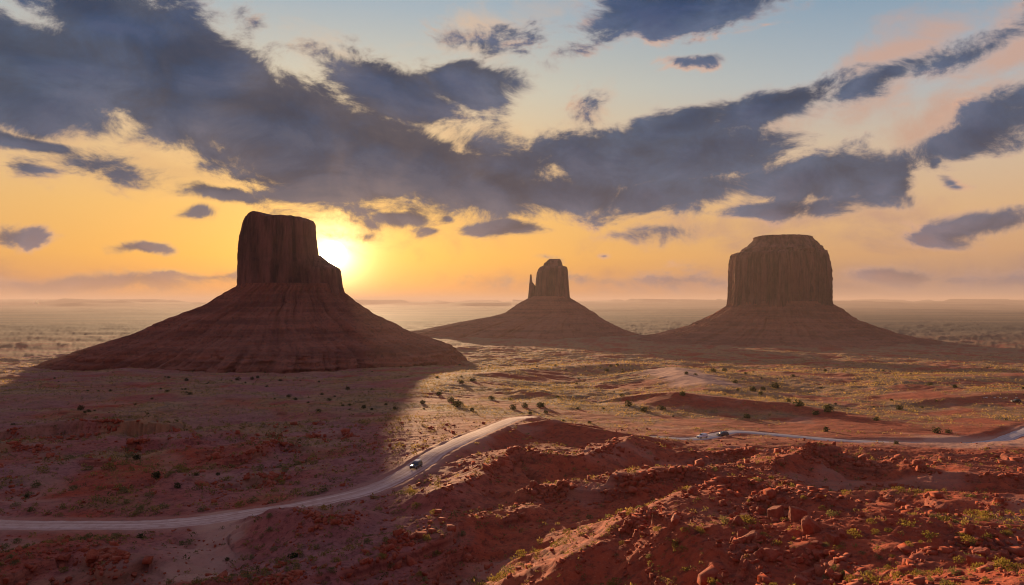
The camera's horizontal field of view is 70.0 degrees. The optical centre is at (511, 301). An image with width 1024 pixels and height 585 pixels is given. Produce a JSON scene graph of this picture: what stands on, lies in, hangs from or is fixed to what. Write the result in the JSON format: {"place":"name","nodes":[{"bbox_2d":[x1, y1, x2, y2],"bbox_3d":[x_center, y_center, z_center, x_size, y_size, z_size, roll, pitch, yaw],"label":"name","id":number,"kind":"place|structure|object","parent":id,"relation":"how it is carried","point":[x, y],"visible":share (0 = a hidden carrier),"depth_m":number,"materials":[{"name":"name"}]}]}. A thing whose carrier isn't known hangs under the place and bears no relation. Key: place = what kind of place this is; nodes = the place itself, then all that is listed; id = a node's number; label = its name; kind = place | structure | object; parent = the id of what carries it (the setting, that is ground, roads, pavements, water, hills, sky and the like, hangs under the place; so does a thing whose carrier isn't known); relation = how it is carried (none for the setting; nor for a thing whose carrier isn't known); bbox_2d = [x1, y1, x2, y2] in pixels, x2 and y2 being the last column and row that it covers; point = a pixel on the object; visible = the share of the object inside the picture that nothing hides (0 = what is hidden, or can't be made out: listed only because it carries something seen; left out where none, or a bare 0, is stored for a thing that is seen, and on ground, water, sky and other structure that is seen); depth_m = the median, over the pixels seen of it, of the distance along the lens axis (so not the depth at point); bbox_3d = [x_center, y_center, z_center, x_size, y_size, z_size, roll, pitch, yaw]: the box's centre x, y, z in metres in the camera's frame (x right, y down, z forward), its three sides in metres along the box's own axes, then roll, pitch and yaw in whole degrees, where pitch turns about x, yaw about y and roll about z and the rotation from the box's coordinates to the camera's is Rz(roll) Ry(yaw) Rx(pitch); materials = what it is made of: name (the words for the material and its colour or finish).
{"place":"outdoors","nodes":[
{"label":"outdoors","id":0,"kind":"place"},
{"bbox_2d":[0,416,533,530],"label":"dirt road","id":1,"kind":"structure","parent":0,"point":[431,457],"depth_m":157.30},
{"bbox_2d":[409,459,422,468],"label":"suv","id":2,"kind":"object","parent":1,"relation":"on","point":[416,463],"visible":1,"depth_m":190.95,"materials":[{"name":"white paint"}]},
{"bbox_2d":[0,298,1023,584],"bbox_3d":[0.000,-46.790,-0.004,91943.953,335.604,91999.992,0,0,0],"label":"ground","id":3,"kind":"structure","parent":0,"point":[34,332],"depth_m":249.94,"materials":[{"name":"red soil"}]},
{"bbox_2d":[3,577,8,583],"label":"boulder","id":4,"kind":"object","parent":3,"relation":"on","point":[6,580],"visible":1,"depth_m":111.54,"materials":[{"name":"red stone"}]},
{"bbox_2d":[7,559,21,565],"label":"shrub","id":5,"kind":"object","parent":3,"relation":"on","point":[18,561],"visible":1,"depth_m":116.74,"materials":[{"name":"green plant"}]},
{"bbox_2d":[11,538,22,543],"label":"shrub","id":6,"kind":"object","parent":3,"relation":"on","point":[16,541],"visible":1,"depth_m":138.18,"materials":[{"name":"green plant"}]},
{"bbox_2d":[29,565,37,571],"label":"boulder","id":7,"kind":"object","parent":3,"relation":"on","point":[34,568],"visible":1,"depth_m":116.52,"materials":[{"name":"red stone"}]},
{"bbox_2d":[30,480,41,487],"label":"shrub","id":8,"kind":"object","parent":3,"relation":"on","point":[33,484],"visible":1,"depth_m":185.44,"materials":[{"name":"green plant"}]},
{"bbox_2d":[36,466,49,472],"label":"shrub","id":9,"kind":"object","parent":3,"relation":"on","point":[42,470],"visible":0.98,"depth_m":198.01,"materials":[{"name":"green plant"}]},
{"bbox_2d":[56,555,64,560],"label":"boulder","id":10,"kind":"object","parent":3,"relation":"on","point":[60,557],"visible":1,"depth_m":121.34,"materials":[{"name":"red stone"}]},
{"bbox_2d":[58,566,68,572],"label":"shrub","id":11,"kind":"object","parent":3,"relation":"on","point":[62,569],"visible":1,"depth_m":118.07,"materials":[{"name":"green plant"}]},
{"bbox_2d":[64,553,70,560],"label":"boulder","id":12,"kind":"object","parent":3,"relation":"on","point":[67,557],"visible":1,"depth_m":121.69,"materials":[{"name":"red stone"}]},
{"bbox_2d":[68,485,80,490],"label":"shrub","id":13,"kind":"object","parent":3,"relation":"on","point":[74,486],"visible":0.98,"depth_m":181.26,"materials":[{"name":"green plant"}]},
{"bbox_2d":[85,549,98,563],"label":"boulder","id":14,"kind":"object","parent":3,"relation":"on","point":[91,554],"visible":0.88,"depth_m":119.06,"materials":[{"name":"red stone"}]},
{"bbox_2d":[101,462,114,468],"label":"shrub","id":15,"kind":"object","parent":3,"relation":"on","point":[110,464],"visible":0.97,"depth_m":203.78,"materials":[{"name":"green plant"}]},
{"bbox_2d":[133,454,140,459],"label":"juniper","id":16,"kind":"object","parent":3,"relation":"on","point":[135,457],"visible":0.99,"depth_m":224.14,"materials":[{"name":"green plant"}]},
{"bbox_2d":[151,471,163,478],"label":"juniper","id":17,"kind":"object","parent":3,"relation":"on","point":[158,474],"visible":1,"depth_m":192.73,"materials":[{"name":"green plant"}]},
{"bbox_2d":[173,482,181,487],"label":"juniper","id":18,"kind":"object","parent":3,"relation":"on","point":[177,484],"visible":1,"depth_m":180.49,"materials":[{"name":"green plant"}]},
{"bbox_2d":[234,499,244,507],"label":"shrub","id":19,"kind":"object","parent":3,"relation":"on","point":[239,504],"visible":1,"depth_m":160.85,"materials":[{"name":"green plant"}]},
{"bbox_2d":[31,211,466,373],"bbox_3d":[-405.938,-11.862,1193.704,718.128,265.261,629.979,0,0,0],"label":"butte","id":20,"kind":"object","parent":3,"relation":"on","point":[286,304],"visible":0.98,"depth_m":1062.00,"materials":[{"name":"stone"}]},
{"bbox_2d":[246,496,257,503],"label":"shrub","id":21,"kind":"object","parent":3,"relation":"on","point":[254,497],"visible":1,"depth_m":164.92,"materials":[{"name":"green plant"}]},
{"bbox_2d":[287,553,297,558],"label":"juniper","id":22,"kind":"object","parent":3,"relation":"on","point":[294,555],"visible":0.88,"depth_m":121.23,"materials":[{"name":"green plant"}]},
{"bbox_2d":[307,555,316,561],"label":"shrub","id":23,"kind":"object","parent":3,"relation":"on","point":[313,558],"visible":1,"depth_m":113.33,"materials":[{"name":"green plant"}]},
{"bbox_2d":[320,484,329,491],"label":"shrub","id":24,"kind":"object","parent":3,"relation":"on","point":[322,486],"visible":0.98,"depth_m":172.31,"materials":[{"name":"green plant"}]},
{"bbox_2d":[422,534,431,541],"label":"shrub","id":25,"kind":"object","parent":3,"relation":"on","point":[428,537],"visible":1,"depth_m":122.92,"materials":[{"name":"green plant"}]},
{"bbox_2d":[451,399,463,406],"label":"juniper","id":26,"kind":"object","parent":3,"relation":"on","point":[457,403],"visible":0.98,"depth_m":384.52,"materials":[{"name":"green plant"}]},
{"bbox_2d":[489,575,499,582],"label":"shrub","id":27,"kind":"object","parent":3,"relation":"on","point":[494,578],"visible":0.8,"depth_m":102.16,"materials":[{"name":"green plant"}]},
{"bbox_2d":[0,418,1023,584],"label":"rubble","id":28,"kind":"object","parent":3,"relation":"on","point":[115,555],"visible":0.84,"depth_m":127.20,"materials":[{"name":"red stone"}]},
{"bbox_2d":[0,412,1023,584],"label":"scrub","id":29,"kind":"object","parent":3,"relation":"on","point":[481,582],"visible":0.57,"depth_m":161.79,"materials":[{"name":"green plant"}]},
{"bbox_2d":[0,346,1023,545],"bbox_3d":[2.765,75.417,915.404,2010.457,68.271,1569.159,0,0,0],"label":"grass","id":30,"kind":"structure","parent":3,"relation":"on","point":[642,363],"depth_m":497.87,"materials":[{"name":"green plant"}]},
{"bbox_2d":[515,549,526,558],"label":"shrub","id":31,"kind":"object","parent":3,"relation":"on","point":[520,552],"visible":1,"depth_m":106.67,"materials":[{"name":"green plant"}]},
{"bbox_2d":[411,259,638,339],"bbox_3d":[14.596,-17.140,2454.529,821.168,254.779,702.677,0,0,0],"label":"butte","id":32,"kind":"object","parent":3,"relation":"on","point":[549,308],"visible":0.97,"depth_m":2321.09,"materials":[{"name":"stone"}]},
{"bbox_2d":[527,480,537,487],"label":"boulder","id":33,"kind":"object","parent":3,"relation":"on","point":[533,483],"visible":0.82,"depth_m":153.77,"materials":[{"name":"red stone"}]},
{"bbox_2d":[607,577,620,584],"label":"shrub","id":34,"kind":"object","parent":3,"relation":"on","point":[614,578],"visible":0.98,"depth_m":86.42,"materials":[{"name":"green plant"}]},
{"bbox_2d":[625,400,631,405],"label":"juniper","id":35,"kind":"object","parent":3,"relation":"on","point":[628,402],"visible":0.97,"depth_m":411.38,"materials":[{"name":"green plant"}]},
{"bbox_2d":[633,501,641,506],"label":"boulder","id":36,"kind":"object","parent":3,"relation":"on","point":[637,503],"visible":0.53,"depth_m":137.24,"materials":[{"name":"red stone"}]},
{"bbox_2d":[671,514,679,524],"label":"boulder","id":37,"kind":"object","parent":3,"relation":"on","point":[675,519],"visible":0.99,"depth_m":90.99,"materials":[{"name":"red stone"}]},
{"bbox_2d":[687,486,698,494],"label":"boulder","id":38,"kind":"object","parent":3,"relation":"on","point":[691,489],"visible":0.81,"depth_m":105.20,"materials":[{"name":"red stone"}]},
{"bbox_2d":[707,577,721,584],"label":"shrub","id":39,"kind":"object","parent":3,"relation":"on","point":[711,583],"visible":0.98,"depth_m":76.01,"materials":[{"name":"green plant"}]},
{"bbox_2d":[715,574,722,580],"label":"boulder","id":40,"kind":"object","parent":3,"relation":"on","point":[719,576],"visible":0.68,"depth_m":77.22,"materials":[{"name":"red stone"}]},
{"bbox_2d":[730,544,735,550],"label":"boulder","id":41,"kind":"object","parent":3,"relation":"on","point":[732,547],"visible":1,"depth_m":81.55,"materials":[{"name":"red stone"}]},
{"bbox_2d":[732,515,743,525],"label":"boulder","id":42,"kind":"object","parent":3,"relation":"on","point":[737,520],"visible":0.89,"depth_m":89.61,"materials":[{"name":"red stone"}]},
{"bbox_2d":[737,528,748,537],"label":"boulder","id":43,"kind":"object","parent":3,"relation":"on","point":[741,532],"visible":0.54,"depth_m":84.92,"materials":[{"name":"red stone"}]},
{"bbox_2d":[742,517,757,523],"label":"shrub","id":44,"kind":"object","parent":3,"relation":"on","point":[749,520],"visible":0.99,"depth_m":89.55,"materials":[{"name":"green plant"}]},
{"bbox_2d":[742,530,758,541],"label":"boulder","id":45,"kind":"object","parent":3,"relation":"on","point":[750,535],"visible":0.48,"depth_m":82.87,"materials":[{"name":"red stone"}]},
{"bbox_2d":[753,547,763,559],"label":"boulder","id":46,"kind":"object","parent":3,"relation":"on","point":[758,554],"visible":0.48,"depth_m":78.12,"materials":[{"name":"red stone"}]},
{"bbox_2d":[751,534,765,542],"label":"boulder","id":47,"kind":"object","parent":3,"relation":"on","point":[758,537],"visible":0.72,"depth_m":82.33,"materials":[{"name":"red stone"}]},
{"bbox_2d":[755,506,765,514],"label":"boulder","id":48,"kind":"object","parent":3,"relation":"on","point":[759,510],"visible":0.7,"depth_m":95.14,"materials":[{"name":"red stone"}]},
{"bbox_2d":[762,548,782,561],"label":"boulder","id":49,"kind":"object","parent":3,"relation":"on","point":[766,552],"visible":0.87,"depth_m":77.42,"materials":[{"name":"red stone"}]},
{"bbox_2d":[770,517,778,521],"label":"boulder","id":50,"kind":"object","parent":3,"relation":"on","point":[773,519],"visible":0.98,"depth_m":90.45,"materials":[{"name":"red stone"}]},
{"bbox_2d":[769,382,779,387],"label":"juniper","id":51,"kind":"object","parent":3,"relation":"on","point":[776,385],"visible":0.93,"depth_m":528.24,"materials":[{"name":"green plant"}]},
{"bbox_2d":[767,505,783,519],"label":"boulder","id":52,"kind":"object","parent":3,"relation":"on","point":[777,511],"visible":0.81,"depth_m":91.28,"materials":[{"name":"red stone"}]},
{"bbox_2d":[776,497,784,503],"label":"boulder","id":53,"kind":"object","parent":3,"relation":"on","point":[779,500],"visible":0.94,"depth_m":96.48,"materials":[{"name":"red stone"}]},
{"bbox_2d":[636,234,943,347],"bbox_3d":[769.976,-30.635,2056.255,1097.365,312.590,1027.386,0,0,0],"label":"butte","id":54,"kind":"object","parent":3,"relation":"on","point":[780,290],"visible":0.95,"depth_m":1948.86,"materials":[{"name":"stone"}]},
{"bbox_2d":[788,506,807,521],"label":"boulder","id":55,"kind":"object","parent":3,"relation":"on","point":[796,514],"visible":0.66,"depth_m":87.13,"materials":[{"name":"red stone"}]},
{"bbox_2d":[792,557,804,563],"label":"boulder","id":56,"kind":"object","parent":3,"relation":"on","point":[801,560],"visible":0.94,"depth_m":76.54,"materials":[{"name":"red stone"}]},
{"bbox_2d":[793,399,803,405],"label":"juniper","id":57,"kind":"object","parent":3,"relation":"on","point":[799,403],"visible":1,"depth_m":390.95,"materials":[{"name":"green plant"}]},
{"bbox_2d":[793,574,809,584],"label":"boulder","id":58,"kind":"object","parent":3,"relation":"on","point":[799,579],"visible":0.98,"depth_m":71.39,"materials":[{"name":"red stone"}]},
{"bbox_2d":[801,553,809,559],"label":"boulder","id":59,"kind":"object","parent":3,"relation":"on","point":[805,556],"visible":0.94,"depth_m":77.04,"materials":[{"name":"red stone"}]},
{"bbox_2d":[806,567,814,573],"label":"boulder","id":60,"kind":"object","parent":3,"relation":"on","point":[812,570],"visible":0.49,"depth_m":75.04,"materials":[{"name":"red stone"}]},
{"bbox_2d":[801,516,821,534],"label":"boulder","id":61,"kind":"object","parent":3,"relation":"on","point":[809,525],"visible":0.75,"depth_m":82.36,"materials":[{"name":"red stone"}]},
{"bbox_2d":[810,540,819,544],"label":"boulder","id":62,"kind":"object","parent":3,"relation":"on","point":[814,542],"visible":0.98,"depth_m":78.88,"materials":[{"name":"red stone"}]},
{"bbox_2d":[811,549,820,559],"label":"boulder","id":63,"kind":"object","parent":3,"relation":"on","point":[814,553],"visible":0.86,"depth_m":77.43,"materials":[{"name":"red stone"}]},
{"bbox_2d":[815,550,825,558],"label":"boulder","id":64,"kind":"object","parent":3,"relation":"on","point":[819,554],"visible":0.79,"depth_m":77.05,"materials":[{"name":"red stone"}]},
{"bbox_2d":[823,562,828,572],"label":"boulder","id":65,"kind":"object","parent":3,"relation":"on","point":[825,565],"visible":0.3,"depth_m":74.23,"materials":[{"name":"red stone"}]},
{"bbox_2d":[823,549,830,555],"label":"boulder","id":66,"kind":"object","parent":3,"relation":"on","point":[825,552],"visible":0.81,"depth_m":76.73,"materials":[{"name":"red stone"}]},
{"bbox_2d":[821,579,833,584],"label":"boulder","id":67,"kind":"object","parent":3,"relation":"on","point":[825,581],"visible":0.93,"depth_m":70.69,"materials":[{"name":"red stone"}]},
{"bbox_2d":[824,568,833,578],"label":"boulder","id":68,"kind":"object","parent":3,"relation":"on","point":[828,571],"visible":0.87,"depth_m":72.42,"materials":[{"name":"red stone"}]},
{"bbox_2d":[823,403,834,411],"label":"juniper","id":69,"kind":"object","parent":3,"relation":"on","point":[828,408],"visible":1,"depth_m":374.45,"materials":[{"name":"green plant"}]},
{"bbox_2d":[827,560,835,569],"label":"boulder","id":70,"kind":"object","parent":3,"relation":"on","point":[831,562],"visible":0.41,"depth_m":73.95,"materials":[{"name":"red stone"}]},
{"bbox_2d":[825,509,839,516],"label":"shrub","id":71,"kind":"object","parent":3,"relation":"on","point":[829,512],"visible":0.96,"depth_m":88.05,"materials":[{"name":"green plant"}]},
{"bbox_2d":[827,533,839,545],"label":"boulder","id":72,"kind":"object","parent":3,"relation":"on","point":[834,539],"visible":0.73,"depth_m":78.74,"materials":[{"name":"red stone"}]},
{"bbox_2d":[830,571,842,580],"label":"boulder","id":73,"kind":"object","parent":3,"relation":"on","point":[838,576],"visible":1,"depth_m":71.86,"materials":[{"name":"red stone"}]},
{"bbox_2d":[835,528,846,537],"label":"boulder","id":74,"kind":"object","parent":3,"relation":"on","point":[840,532],"visible":0.77,"depth_m":80.63,"materials":[{"name":"red stone"}]},
{"bbox_2d":[843,574,858,582],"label":"shrub","id":75,"kind":"object","parent":3,"relation":"on","point":[852,576],"visible":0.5,"depth_m":65.33,"materials":[{"name":"green plant"}]},
{"bbox_2d":[846,528,863,538],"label":"shrub","id":76,"kind":"object","parent":3,"relation":"on","point":[855,532],"visible":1,"depth_m":80.63,"materials":[{"name":"green plant"}]},
{"bbox_2d":[859,571,880,583],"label":"shrub","id":77,"kind":"object","parent":3,"relation":"on","point":[870,576],"visible":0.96,"depth_m":59.01,"materials":[{"name":"green plant"}]},
{"bbox_2d":[891,570,903,577],"bbox_3d":[32.166,22.751,60.583,1.127,0.837,1.350,0,0,-9],"label":"shrub","id":78,"kind":"object","parent":3,"relation":"on","point":[898,572],"visible":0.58,"depth_m":60.73,"materials":[{"name":"green plant"}]},
{"bbox_2d":[895,498,905,506],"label":"boulder","id":79,"kind":"object","parent":3,"relation":"on","point":[899,502],"visible":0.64,"depth_m":133.44,"materials":[{"name":"red stone"}]},
{"bbox_2d":[897,518,915,526],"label":"shrub","id":80,"kind":"object","parent":3,"relation":"on","point":[908,522],"visible":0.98,"depth_m":82.13,"materials":[{"name":"green plant"}]},
{"bbox_2d":[905,570,918,576],"bbox_3d":[31.595,21.482,57.540,1.352,0.651,1.163,0,0,-42],"label":"shrub","id":81,"kind":"object","parent":3,"relation":"on","point":[914,573],"visible":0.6,"depth_m":57.65,"materials":[{"name":"green plant"}]},
{"bbox_2d":[921,530,938,538],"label":"shrub","id":82,"kind":"object","parent":3,"relation":"on","point":[931,534],"visible":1,"depth_m":78.37,"materials":[{"name":"green plant"}]},
{"bbox_2d":[931,427,942,432],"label":"juniper","id":83,"kind":"object","parent":3,"relation":"on","point":[935,430],"visible":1,"depth_m":306.72,"materials":[{"name":"green plant"}]},
{"bbox_2d":[932,568,942,574],"bbox_3d":[35.254,22.412,60.683,1.368,0.669,1.094,0,0,-16],"label":"shrub","id":84,"kind":"object","parent":3,"relation":"on","point":[939,570],"visible":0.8,"depth_m":60.66,"materials":[{"name":"green plant"}]},
{"bbox_2d":[935,503,948,512],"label":"boulder","id":85,"kind":"object","parent":3,"relation":"on","point":[942,508],"visible":0.82,"depth_m":124.32,"materials":[{"name":"red stone"}]},
{"bbox_2d":[944,580,963,584],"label":"shrub","id":86,"kind":"object","parent":3,"relation":"on","point":[952,584],"visible":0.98,"depth_m":51.62,"materials":[{"name":"green plant"}]},
{"bbox_2d":[947,566,961,575],"bbox_3d":[35.405,21.597,58.533,1.054,0.783,1.255,0,0,37],"label":"shrub","id":87,"kind":"object","parent":3,"relation":"on","point":[953,571],"visible":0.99,"depth_m":58.41,"materials":[{"name":"green plant"}]},
{"bbox_2d":[953,555,965,563],"bbox_3d":[39.828,22.954,65.070,1.709,0.816,1.470,0,0,-20],"label":"shrub","id":88,"kind":"object","parent":3,"relation":"on","point":[956,559],"visible":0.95,"depth_m":64.99,"materials":[{"name":"green plant"}]},
{"bbox_2d":[960,534,976,544],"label":"shrub","id":89,"kind":"object","parent":3,"relation":"on","point":[967,536],"visible":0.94,"depth_m":77.40,"materials":[{"name":"green plant"}]},
{"bbox_2d":[967,524,975,529],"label":"boulder","id":90,"kind":"object","parent":3,"relation":"on","point":[971,526],"visible":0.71,"depth_m":81.38,"materials":[{"name":"red stone"}]},
{"bbox_2d":[963,508,980,515],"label":"shrub","id":91,"kind":"object","parent":3,"relation":"on","point":[975,510],"visible":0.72,"depth_m":97.69,"materials":[{"name":"green plant"}]},
{"bbox_2d":[966,554,987,566],"bbox_3d":[40.579,22.824,63.935,1.324,1.247,1.335,0,0,-32],"label":"boulder","id":92,"kind":"object","parent":3,"relation":"on","point":[972,558],"visible":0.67,"depth_m":63.75,"materials":[{"name":"red stone"}]},
{"bbox_2d":[970,562,984,567],"bbox_3d":[39.299,22.259,61.277,1.396,0.933,1.746,0,0,-13],"label":"shrub","id":93,"kind":"object","parent":3,"relation":"on","point":[978,565],"visible":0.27,"depth_m":61.57,"materials":[{"name":"green plant"}]},
{"bbox_2d":[971,547,989,557],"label":"boulder","id":94,"kind":"object","parent":3,"relation":"on","point":[984,551],"visible":0.54,"depth_m":72.29,"materials":[{"name":"red stone"}]},
{"bbox_2d":[976,510,994,517],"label":"shrub","id":95,"kind":"object","parent":3,"relation":"on","point":[986,513],"visible":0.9,"depth_m":94.54,"materials":[{"name":"green plant"}]},
{"bbox_2d":[986,553,1000,562],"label":"boulder","id":96,"kind":"object","parent":3,"relation":"on","point":[990,557],"visible":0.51,"depth_m":71.07,"materials":[{"name":"red stone"}]},
{"bbox_2d":[997,549,1009,558],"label":"boulder","id":97,"kind":"object","parent":3,"relation":"on","point":[1004,553],"visible":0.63,"depth_m":73.59,"materials":[{"name":"red stone"}]},
{"bbox_2d":[992,557,1015,568],"bbox_3d":[40.025,21.387,59.664,1.656,1.084,1.983,0,0,19],"label":"shrub","id":98,"kind":"object","parent":3,"relation":"on","point":[1001,560],"visible":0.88,"depth_m":59.33,"materials":[{"name":"green plant"}]},
{"bbox_2d":[1000,529,1013,536],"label":"shrub","id":99,"kind":"object","parent":3,"relation":"on","point":[1007,532],"visible":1,"depth_m":79.47,"materials":[{"name":"green plant"}]},
{"bbox_2d":[1001,560,1019,568],"bbox_3d":[40.166,21.304,59.018,1.416,0.924,1.474,0,0,-45],"label":"shrub","id":100,"kind":"object","parent":3,"relation":"on","point":[1002,563],"visible":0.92,"depth_m":59.03,"materials":[{"name":"green plant"}]},
{"bbox_2d":[0,0,1023,302],"label":"sky","id":101,"kind":"structure","parent":0,"point":[442,150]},
{"bbox_2d":[649,427,1023,442],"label":"gravel road","id":102,"kind":"structure","parent":0,"point":[1013,435],"depth_m":292.53,"materials":[{"name":"beige gravel"}]},
{"bbox_2d":[696,433,707,438],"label":"suv","id":103,"kind":"object","parent":102,"relation":"on","point":[701,435],"visible":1,"depth_m":287.44,"materials":[{"name":"white paint"}]},
{"bbox_2d":[716,431,728,435],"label":"suv","id":104,"kind":"object","parent":102,"relation":"on","point":[723,433],"visible":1,"depth_m":292.12,"materials":[{"name":"grey paint"}]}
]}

